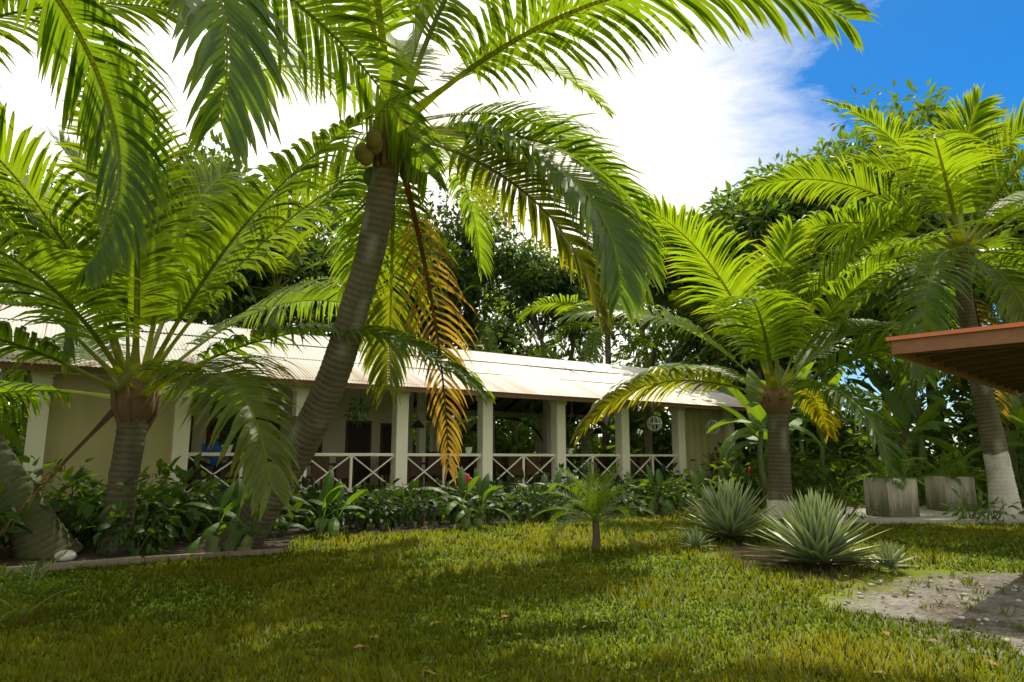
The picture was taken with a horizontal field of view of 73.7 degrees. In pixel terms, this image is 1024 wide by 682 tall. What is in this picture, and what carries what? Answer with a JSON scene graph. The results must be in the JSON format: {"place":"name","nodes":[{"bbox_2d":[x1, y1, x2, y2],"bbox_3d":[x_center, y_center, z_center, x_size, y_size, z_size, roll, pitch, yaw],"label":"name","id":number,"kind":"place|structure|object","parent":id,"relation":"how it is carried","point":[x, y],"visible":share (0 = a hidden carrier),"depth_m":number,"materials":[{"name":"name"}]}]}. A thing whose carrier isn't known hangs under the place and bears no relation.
{"place":"outdoors","nodes":[
{"label":"outdoors","id":0,"kind":"place"},
{"bbox_2d":[40,372,413,491],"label":"pavilion back wall","id":1,"kind":"structure","parent":0,"point":[334,437],"depth_m":20.35,"materials":[{"name":"beige paint"}]},
{"bbox_2d":[216,391,577,452],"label":"pavilion pot plants","id":2,"kind":"object","parent":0,"point":[366,409],"visible":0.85,"depth_m":15.74,"materials":[{"name":"green plant"}]},
{"bbox_2d":[201,385,603,497],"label":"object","id":3,"kind":"object","parent":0,"point":[211,461],"visible":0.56,"depth_m":15.02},
{"bbox_2d":[0,492,1023,681],"bbox_3d":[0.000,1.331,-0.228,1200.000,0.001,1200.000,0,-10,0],"label":"ground","id":4,"kind":"structure","parent":0,"point":[903,605],"depth_m":6.59,"materials":[{"name":"green plant"}]},
{"bbox_2d":[0,198,93,452],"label":"tree","id":5,"kind":"object","parent":4,"relation":"on","point":[12,295],"depth_m":23.54,"materials":[{"name":"green plant"}]},
{"bbox_2d":[0,167,123,440],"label":"tree","id":6,"kind":"object","parent":4,"relation":"on","point":[16,251],"depth_m":34.69,"materials":[{"name":"green plant"}]},
{"bbox_2d":[0,0,228,558],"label":"leaning palm","id":7,"kind":"object","parent":4,"relation":"on","point":[152,12],"depth_m":9.40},
{"bbox_2d":[0,548,283,575],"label":"curb","id":8,"kind":"structure","parent":4,"relation":"on","point":[72,565],"depth_m":8.74,"materials":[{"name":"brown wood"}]},
{"bbox_2d":[57,128,324,324],"bbox_3d":[-12.509,-1.308,26.104,9.152,14.526,13.360,0,-10,0],"label":"jungle tree","id":9,"kind":"object","parent":4,"relation":"on","point":[249,274],"depth_m":26.63,"materials":[{"name":"green plant"}]},
{"bbox_2d":[0,0,449,298],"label":"palm tree","id":10,"kind":"object","parent":4,"relation":"on","point":[246,83],"visible":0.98,"depth_m":7.16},
{"bbox_2d":[0,28,494,552],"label":"palm","id":11,"kind":"object","parent":4,"relation":"on","point":[182,272],"depth_m":9.66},
{"bbox_2d":[192,265,308,329],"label":"tree","id":12,"kind":"object","parent":4,"relation":"on","point":[236,310],"depth_m":29.63,"materials":[{"name":"green plant"}]},
{"bbox_2d":[226,154,360,335],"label":"tree","id":13,"kind":"object","parent":4,"relation":"on","point":[333,227],"depth_m":38.24,"materials":[{"name":"green plant"}]},
{"bbox_2d":[212,224,376,334],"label":"palm","id":14,"kind":"object","parent":4,"relation":"on","point":[276,285],"depth_m":27.08,"materials":[{"name":"green plant"}]},
{"bbox_2d":[217,220,431,335],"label":"jungle tree","id":15,"kind":"object","parent":4,"relation":"on","point":[316,253],"depth_m":30.78,"materials":[{"name":"green plant"}]},
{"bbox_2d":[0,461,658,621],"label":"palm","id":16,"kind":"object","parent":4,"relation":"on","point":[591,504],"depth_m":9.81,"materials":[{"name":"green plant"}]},
{"bbox_2d":[0,304,746,494],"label":"pavilion woodwork","id":17,"kind":"object","parent":4,"relation":"on","point":[358,440],"visible":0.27,"depth_m":18.98,"materials":[{"name":"white wood"}]},
{"bbox_2d":[647,416,719,433],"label":"wicker ball lamps","id":18,"kind":"object","parent":17,"relation":"attached to","point":[659,423],"visible":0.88,"depth_m":20.67,"materials":[{"name":"beige wicker"}]},
{"bbox_2d":[0,452,750,560],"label":"hedge","id":19,"kind":"object","parent":4,"relation":"on","point":[88,503],"depth_m":12.03,"materials":[{"name":"green plant"}]},
{"bbox_2d":[0,503,761,566],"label":"garden border","id":20,"kind":"object","parent":4,"relation":"on","point":[183,543],"visible":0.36,"depth_m":11.39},
{"bbox_2d":[54,550,76,560],"bbox_3d":[-5.950,2.864,9.098,0.280,0.160,0.209,0,-10,0],"label":"stone","id":21,"kind":"object","parent":20,"relation":"on","point":[69,555],"visible":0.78,"depth_m":9.03,"materials":[{"name":"stone"}]},
{"bbox_2d":[466,467,750,518],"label":"ginger flowers","id":22,"kind":"object","parent":20,"relation":"on","point":[468,476],"visible":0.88,"depth_m":13.55,"materials":[{"name":"red plant"}]},
{"bbox_2d":[53,479,746,532],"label":"pavilion floor slab","id":23,"kind":"structure","parent":4,"relation":"on","point":[213,501],"depth_m":16.11,"materials":[{"name":"grey concrete"}]},
{"bbox_2d":[23,363,735,499],"bbox_3d":[-2.768,2.383,20.917,19.600,4.150,7.820,6,-12,-33],"label":"white pavilion frame","id":24,"kind":"object","parent":23,"relation":"on","point":[552,445],"visible":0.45,"depth_m":17.72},
{"bbox_2d":[0,304,743,414],"bbox_3d":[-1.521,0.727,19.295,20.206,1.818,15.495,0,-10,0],"label":"pavilion roof","id":25,"kind":"structure","parent":24,"relation":"on","point":[529,383],"depth_m":18.18,"materials":[{"name":"white metal"}]},
{"bbox_2d":[41,373,725,500],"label":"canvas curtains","id":26,"kind":"object","parent":24,"relation":"hanging from","point":[71,428],"visible":0.43,"depth_m":13.09,"materials":[{"name":"beige fabric"}]},
{"bbox_2d":[395,237,494,349],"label":"tree","id":27,"kind":"object","parent":4,"relation":"on","point":[469,297],"depth_m":33.46,"materials":[{"name":"green plant"}]},
{"bbox_2d":[396,178,532,351],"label":"tree","id":28,"kind":"object","parent":4,"relation":"on","point":[459,233],"depth_m":35.44,"materials":[{"name":"green plant"}]},
{"bbox_2d":[182,462,761,553],"bbox_3d":[-0.317,3.246,13.823,20.305,1.530,2.784,8,-13,-40],"label":"heliconia","id":29,"kind":"object","parent":4,"relation":"on","point":[329,494],"depth_m":12.49,"materials":[{"name":"plant"}]},
{"bbox_2d":[429,247,542,430],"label":"palm","id":30,"kind":"object","parent":4,"relation":"on","point":[483,318],"depth_m":34.78,"materials":[{"name":"green plant"}]},
{"bbox_2d":[0,501,1023,681],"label":"grass","id":31,"kind":"structure","parent":4,"relation":"on","point":[766,660],"depth_m":5.68,"materials":[{"name":"green plant"}]},
{"bbox_2d":[0,356,1023,507],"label":"banana","id":32,"kind":"object","parent":4,"relation":"on","point":[750,420],"depth_m":20.40,"materials":[{"name":"green plant"}]},
{"bbox_2d":[0,287,1023,491],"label":"jungle edge","id":33,"kind":"object","parent":4,"relation":"on","point":[505,429],"depth_m":28.25,"materials":[{"name":"green plant"}]},
{"bbox_2d":[1,409,1023,523],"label":"understory","id":34,"kind":"object","parent":4,"relation":"on","point":[833,478],"depth_m":19.03,"materials":[{"name":"green plant"}]},
{"bbox_2d":[196,0,879,547],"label":"palm","id":35,"kind":"object","parent":4,"relation":"on","point":[592,186],"depth_m":9.79,"materials":[{"name":"green plant"}]},
{"bbox_2d":[477,226,608,469],"bbox_3d":[1.490,1.222,36.845,8.467,13.167,11.050,0,-10,0],"label":"tree","id":36,"kind":"object","parent":4,"relation":"on","point":[532,286],"depth_m":34.21,"materials":[{"name":"green plant"}]},
{"bbox_2d":[479,236,664,447],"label":"tree","id":37,"kind":"object","parent":4,"relation":"on","point":[619,319],"depth_m":53.23,"materials":[{"name":"green plant"}]},
{"bbox_2d":[201,523,998,675],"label":"fallen leaves","id":38,"kind":"object","parent":4,"relation":"on","point":[503,616],"visible":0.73,"depth_m":5.14,"materials":[{"name":"brown plant"}]},
{"bbox_2d":[516,258,699,476],"bbox_3d":[4.492,1.577,31.475,8.834,10.464,8.054,0,-10,0],"label":"palm","id":39,"kind":"object","parent":4,"relation":"on","point":[592,349],"depth_m":30.64,"materials":[{"name":"green plant"}]},
{"bbox_2d":[584,241,689,415],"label":"tree","id":40,"kind":"object","parent":4,"relation":"on","point":[636,324],"depth_m":42.48,"materials":[{"name":"green plant"}]},
{"bbox_2d":[583,208,736,451],"bbox_3d":[9.108,0.371,33.338,10.394,13.743,14.347,-8,-13,39],"label":"jungle tree","id":41,"kind":"object","parent":4,"relation":"on","point":[667,292],"depth_m":31.81,"materials":[{"name":"green plant"}]},
{"bbox_2d":[613,288,816,412],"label":"palm","id":42,"kind":"object","parent":4,"relation":"on","point":[682,307],"depth_m":29.41,"materials":[{"name":"green plant"}]},
{"bbox_2d":[654,310,872,380],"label":"tree","id":43,"kind":"object","parent":4,"relation":"on","point":[811,374],"visible":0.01,"depth_m":35.29,"materials":[{"name":"green plant"}]},
{"bbox_2d":[643,174,889,368],"bbox_3d":[12.657,-0.399,30.497,16.073,14.182,8.984,8,-13,-41],"label":"tree","id":44,"kind":"object","parent":4,"relation":"on","point":[739,224],"depth_m":27.27,"materials":[{"name":"green plant"}]},
{"bbox_2d":[687,245,856,485],"bbox_3d":[10.973,1.534,27.513,7.729,9.473,8.832,0,-10,0],"label":"tree","id":45,"kind":"object","parent":4,"relation":"on","point":[728,347],"depth_m":26.71,"materials":[{"name":"green plant"}]},
{"bbox_2d":[554,192,997,519],"bbox_3d":[5.776,0.467,16.086,9.555,7.414,9.596,0,-10,0],"label":"young palm","id":46,"kind":"object","parent":4,"relation":"on","point":[762,323],"depth_m":15.08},
{"bbox_2d":[680,139,883,492],"bbox_3d":[12.182,-0.570,30.556,9.700,14.597,13.846,0,-10,0],"label":"jungle tree","id":47,"kind":"object","parent":4,"relation":"on","point":[803,210],"depth_m":27.00,"materials":[{"name":"green plant"}]},
{"bbox_2d":[663,477,915,573],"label":"agave plants","id":48,"kind":"object","parent":4,"relation":"on","point":[816,533],"visible":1,"depth_m":8.55,"materials":[{"name":"green plant"}]},
{"bbox_2d":[700,535,1023,651],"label":"grass tufts","id":49,"kind":"object","parent":4,"relation":"on","point":[847,569],"visible":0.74,"depth_m":7.52,"materials":[{"name":"green plant"}]},
{"bbox_2d":[734,83,1023,514],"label":"tall palm","id":50,"kind":"object","parent":4,"relation":"on","point":[951,190],"depth_m":16.13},
{"bbox_2d":[737,167,1023,453],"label":"jungle tree","id":51,"kind":"object","parent":4,"relation":"on","point":[929,231],"depth_m":27.53,"materials":[{"name":"green plant"}]},
{"bbox_2d":[765,505,1023,524],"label":"concrete pad","id":52,"kind":"object","parent":4,"relation":"on","point":[926,514],"visible":0.19,"depth_m":14.24,"materials":[{"name":"grey concrete"}]},
{"bbox_2d":[863,476,976,516],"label":"planters","id":53,"kind":"object","parent":52,"relation":"on","point":[894,500],"visible":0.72,"depth_m":15.06,"materials":[{"name":"concrete"}]},
{"bbox_2d":[838,452,986,491],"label":"potted plants","id":54,"kind":"object","parent":53,"relation":"on","point":[953,472],"visible":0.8,"depth_m":15.52,"materials":[{"name":"green plant"}]},
{"bbox_2d":[784,77,1023,249],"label":"tree","id":55,"kind":"object","parent":4,"relation":"on","point":[923,111],"depth_m":26.84,"materials":[{"name":"green plant"}]},
{"bbox_2d":[792,186,1023,471],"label":"tree","id":56,"kind":"object","parent":4,"relation":"on","point":[869,310],"depth_m":22.63,"materials":[{"name":"green plant"}]},
{"bbox_2d":[832,570,1023,642],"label":"path pebbles","id":57,"kind":"object","parent":4,"relation":"on","point":[960,617],"visible":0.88,"depth_m":6.75,"materials":[{"name":"stone"}]},
{"bbox_2d":[877,143,1023,422],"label":"tree","id":58,"kind":"object","parent":4,"relation":"on","point":[1021,170],"depth_m":34.74,"materials":[{"name":"green plant"}]},
{"bbox_2d":[889,222,1023,463],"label":"tree","id":59,"kind":"object","parent":4,"relation":"on","point":[957,378],"depth_m":24.44,"materials":[{"name":"green plant"}]},
{"bbox_2d":[890,326,1023,395],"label":"roof","id":60,"kind":"structure","parent":4,"relation":"on","point":[994,358],"depth_m":7.86,"materials":[{"name":"brown wood"}]},
{"bbox_2d":[885,322,1023,342],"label":"hut roof sheets","id":61,"kind":"object","parent":60,"relation":"on","point":[973,329],"visible":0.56,"depth_m":6.79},
{"bbox_2d":[986,181,1023,289],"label":"tree","id":62,"kind":"object","parent":4,"relation":"on","point":[1020,240],"depth_m":29.80,"materials":[{"name":"green plant"}]},
{"bbox_2d":[0,0,1023,453],"label":"sky","id":63,"kind":"structure","parent":0,"point":[694,121],"materials":[{"name":"white"}]}
]}

